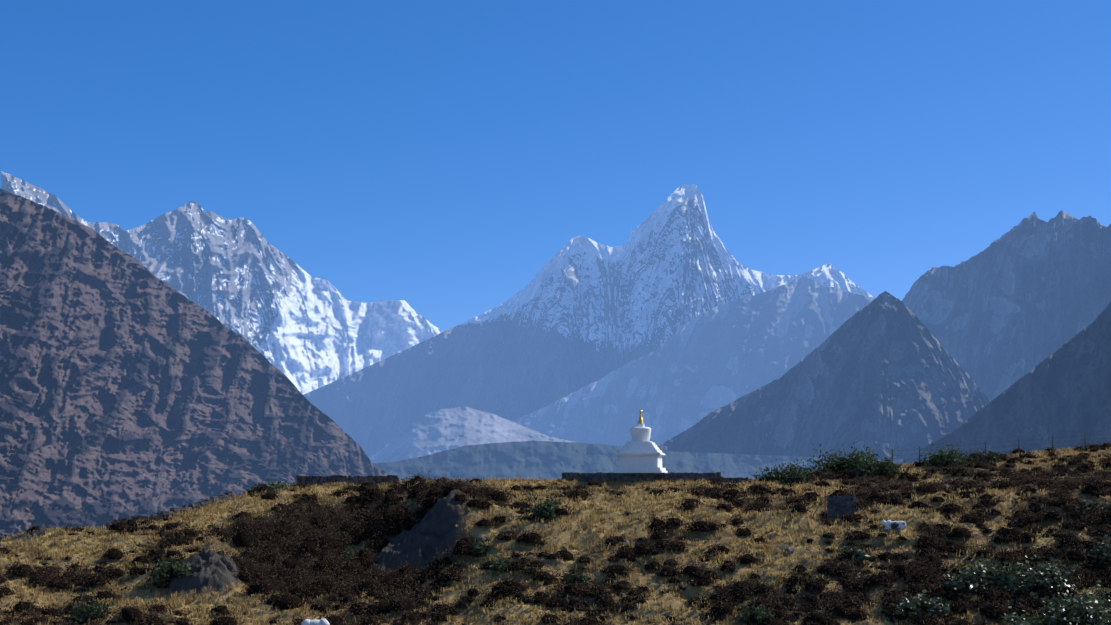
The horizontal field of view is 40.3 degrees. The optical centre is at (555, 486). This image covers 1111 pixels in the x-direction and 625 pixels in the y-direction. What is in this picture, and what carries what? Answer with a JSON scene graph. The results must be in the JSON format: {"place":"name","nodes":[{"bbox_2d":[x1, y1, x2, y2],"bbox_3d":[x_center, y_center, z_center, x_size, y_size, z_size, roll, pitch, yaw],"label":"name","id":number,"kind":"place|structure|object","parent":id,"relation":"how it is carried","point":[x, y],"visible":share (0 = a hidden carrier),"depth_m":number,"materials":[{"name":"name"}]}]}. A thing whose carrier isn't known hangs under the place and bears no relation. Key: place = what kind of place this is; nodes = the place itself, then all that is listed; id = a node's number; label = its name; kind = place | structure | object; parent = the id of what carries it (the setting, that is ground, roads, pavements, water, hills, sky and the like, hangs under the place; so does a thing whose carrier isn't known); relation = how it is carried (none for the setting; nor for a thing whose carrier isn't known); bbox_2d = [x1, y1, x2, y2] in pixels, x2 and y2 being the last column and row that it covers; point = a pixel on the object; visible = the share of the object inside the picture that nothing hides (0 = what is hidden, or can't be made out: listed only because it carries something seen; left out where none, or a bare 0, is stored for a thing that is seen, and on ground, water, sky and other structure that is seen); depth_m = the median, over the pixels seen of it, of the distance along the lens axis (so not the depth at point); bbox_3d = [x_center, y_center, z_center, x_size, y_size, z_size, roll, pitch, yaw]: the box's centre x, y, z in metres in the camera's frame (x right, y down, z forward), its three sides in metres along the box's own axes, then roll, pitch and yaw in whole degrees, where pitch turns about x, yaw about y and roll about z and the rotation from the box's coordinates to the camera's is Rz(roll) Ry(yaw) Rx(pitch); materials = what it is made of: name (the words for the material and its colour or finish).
{"place":"outdoors","nodes":[
{"label":"outdoors","id":0,"kind":"place"},
{"bbox_2d":[0,189,400,535],"bbox_3d":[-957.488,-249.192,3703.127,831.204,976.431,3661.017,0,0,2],"label":"slope","id":1,"kind":"structure","parent":0,"point":[130,386],"depth_m":3660.93,"materials":[{"name":"brown stone"}]},
{"bbox_2d":[1,171,442,394],"bbox_3d":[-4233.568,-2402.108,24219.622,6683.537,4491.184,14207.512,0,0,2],"label":"snowy mountain","id":2,"kind":"structure","parent":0,"point":[300,328],"depth_m":25408.97,"materials":[{"name":"white snow"}]},
{"bbox_2d":[368,407,572,462],"bbox_3d":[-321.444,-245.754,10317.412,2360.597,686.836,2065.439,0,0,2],"label":"hill","id":3,"kind":"structure","parent":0,"point":[436,431],"depth_m":10923.11,"materials":[{"name":"grey stone"}]},
{"bbox_2d":[0,450,1110,624],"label":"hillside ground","id":4,"kind":"structure","parent":0,"point":[430,531],"depth_m":103.52,"materials":[{"name":"brown plant"}]},
{"bbox_2d":[301,618,329,624],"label":"white cow","id":5,"kind":"object","parent":4,"relation":"on","point":[322,621],"visible":1,"depth_m":91.53},
{"bbox_2d":[0,475,749,540],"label":"dry stone walls","id":6,"kind":"structure","parent":4,"relation":"on","point":[318,479],"depth_m":130.91,"materials":[{"name":"grey stone"}]},
{"bbox_2d":[4,483,948,581],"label":"boulders","id":7,"kind":"object","parent":4,"relation":"on","point":[788,549],"visible":0.15,"depth_m":103.75,"materials":[{"name":"grey stone"}]},
{"bbox_2d":[62,441,1002,623],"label":"green shrubs","id":8,"kind":"object","parent":4,"relation":"on","point":[867,459],"visible":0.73,"depth_m":134.00,"materials":[{"name":"green plant"}]},
{"bbox_2d":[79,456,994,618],"bbox_3d":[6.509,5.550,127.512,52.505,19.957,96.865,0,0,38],"label":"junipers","id":9,"kind":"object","parent":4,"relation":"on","point":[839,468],"visible":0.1,"depth_m":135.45,"materials":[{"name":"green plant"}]},
{"bbox_2d":[0,443,1110,624],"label":"heather shrubs","id":10,"kind":"object","parent":4,"relation":"on","point":[284,603],"visible":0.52,"depth_m":103.12,"materials":[{"name":"black plant"}]},
{"bbox_2d":[0,441,1110,624],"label":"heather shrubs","id":11,"kind":"object","parent":4,"relation":"on","point":[1074,480],"visible":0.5,"depth_m":103.91,"materials":[{"name":"brown plant"}]},
{"bbox_2d":[0,447,1110,624],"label":"dry grass tussocks","id":12,"kind":"object","parent":4,"relation":"on","point":[64,552],"visible":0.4,"depth_m":105.16,"materials":[{"name":"plant"}]},
{"bbox_2d":[613,424,667,472],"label":"chorten","id":13,"kind":"object","parent":4,"relation":"on","point":[640,452],"visible":0.98,"depth_m":137.59,"materials":[{"name":"white paint"}]},
{"bbox_2d":[638,409,643,423],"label":"stupa spire","id":14,"kind":"structure","parent":13,"relation":"attached to","point":[640,420],"depth_m":139.09,"materials":[{"name":"gold metal"}]},
{"bbox_2d":[812,489,866,519],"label":"mani board posts","id":15,"kind":"object","parent":4,"relation":"on","point":[825,505],"visible":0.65,"depth_m":106.36,"materials":[{"name":"brown wood"}]},
{"bbox_2d":[825,496,857,518],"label":"mani stone board","id":16,"kind":"object","parent":15,"relation":"attached to","point":[836,506],"visible":0.85,"depth_m":106.30,"materials":[{"name":"grey stone"}]},
{"bbox_2d":[880,519,906,529],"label":"lying yak","id":17,"kind":"object","parent":4,"relation":"on","point":[895,525],"visible":0.96,"depth_m":103.78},
{"bbox_2d":[833,495,1110,624],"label":"flowering shrubs","id":18,"kind":"object","parent":4,"relation":"on","point":[1076,606],"visible":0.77,"depth_m":94.10,"materials":[{"name":"green plant"}]},
{"bbox_2d":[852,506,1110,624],"bbox_3d":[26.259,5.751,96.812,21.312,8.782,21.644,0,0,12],"label":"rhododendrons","id":19,"kind":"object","parent":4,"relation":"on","point":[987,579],"visible":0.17,"depth_m":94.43,"materials":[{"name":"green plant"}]},
{"bbox_2d":[892,433,1110,462],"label":"wire fence","id":20,"kind":"object","parent":4,"relation":"on","point":[1018,449],"visible":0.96,"depth_m":145.97,"materials":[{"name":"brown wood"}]},
{"bbox_2d":[0,0,1110,331],"label":"sky","id":21,"kind":"structure","parent":0,"point":[434,156],"materials":[{"name":"blue"}]},
{"bbox_2d":[303,184,874,456],"bbox_3d":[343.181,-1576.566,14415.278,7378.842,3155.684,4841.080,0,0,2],"label":"snowy mountain","id":22,"kind":"structure","parent":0,"point":[576,313],"depth_m":15450.89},
{"bbox_2d":[372,441,903,480],"bbox_3d":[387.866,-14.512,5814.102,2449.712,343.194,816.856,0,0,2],"label":"forest ridge","id":23,"kind":"structure","parent":0,"point":[550,460],"depth_m":6088.42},
{"bbox_2d":[562,472,720,481],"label":"stone wall","id":24,"kind":"structure","parent":0,"point":[600,476],"depth_m":137.43,"materials":[{"name":"grey stone"}]},
{"bbox_2d":[512,276,873,446],"bbox_3d":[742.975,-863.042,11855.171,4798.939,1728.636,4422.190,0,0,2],"label":"mountain ridge","id":25,"kind":"structure","parent":0,"point":[690,374],"depth_m":12196.56,"materials":[{"name":"grey stone"}]},
{"bbox_2d":[657,291,990,459],"bbox_3d":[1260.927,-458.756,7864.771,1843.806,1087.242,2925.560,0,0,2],"label":"mountain","id":26,"kind":"structure","parent":0,"point":[881,371],"depth_m":7563.13,"materials":[{"name":"grey stone"}]},
{"bbox_2d":[898,302,1110,465],"bbox_3d":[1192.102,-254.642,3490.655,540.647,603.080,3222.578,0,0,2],"label":"slope","id":27,"kind":"structure","parent":0,"point":[1064,391],"depth_m":3923.96,"materials":[{"name":"grey stone"}]},
{"bbox_2d":[902,210,1110,400],"bbox_3d":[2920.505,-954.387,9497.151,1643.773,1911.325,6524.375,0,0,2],"label":"jagged ridge","id":28,"kind":"structure","parent":0,"point":[1007,310],"depth_m":10057.47,"materials":[{"name":"grey stone"}]}
]}

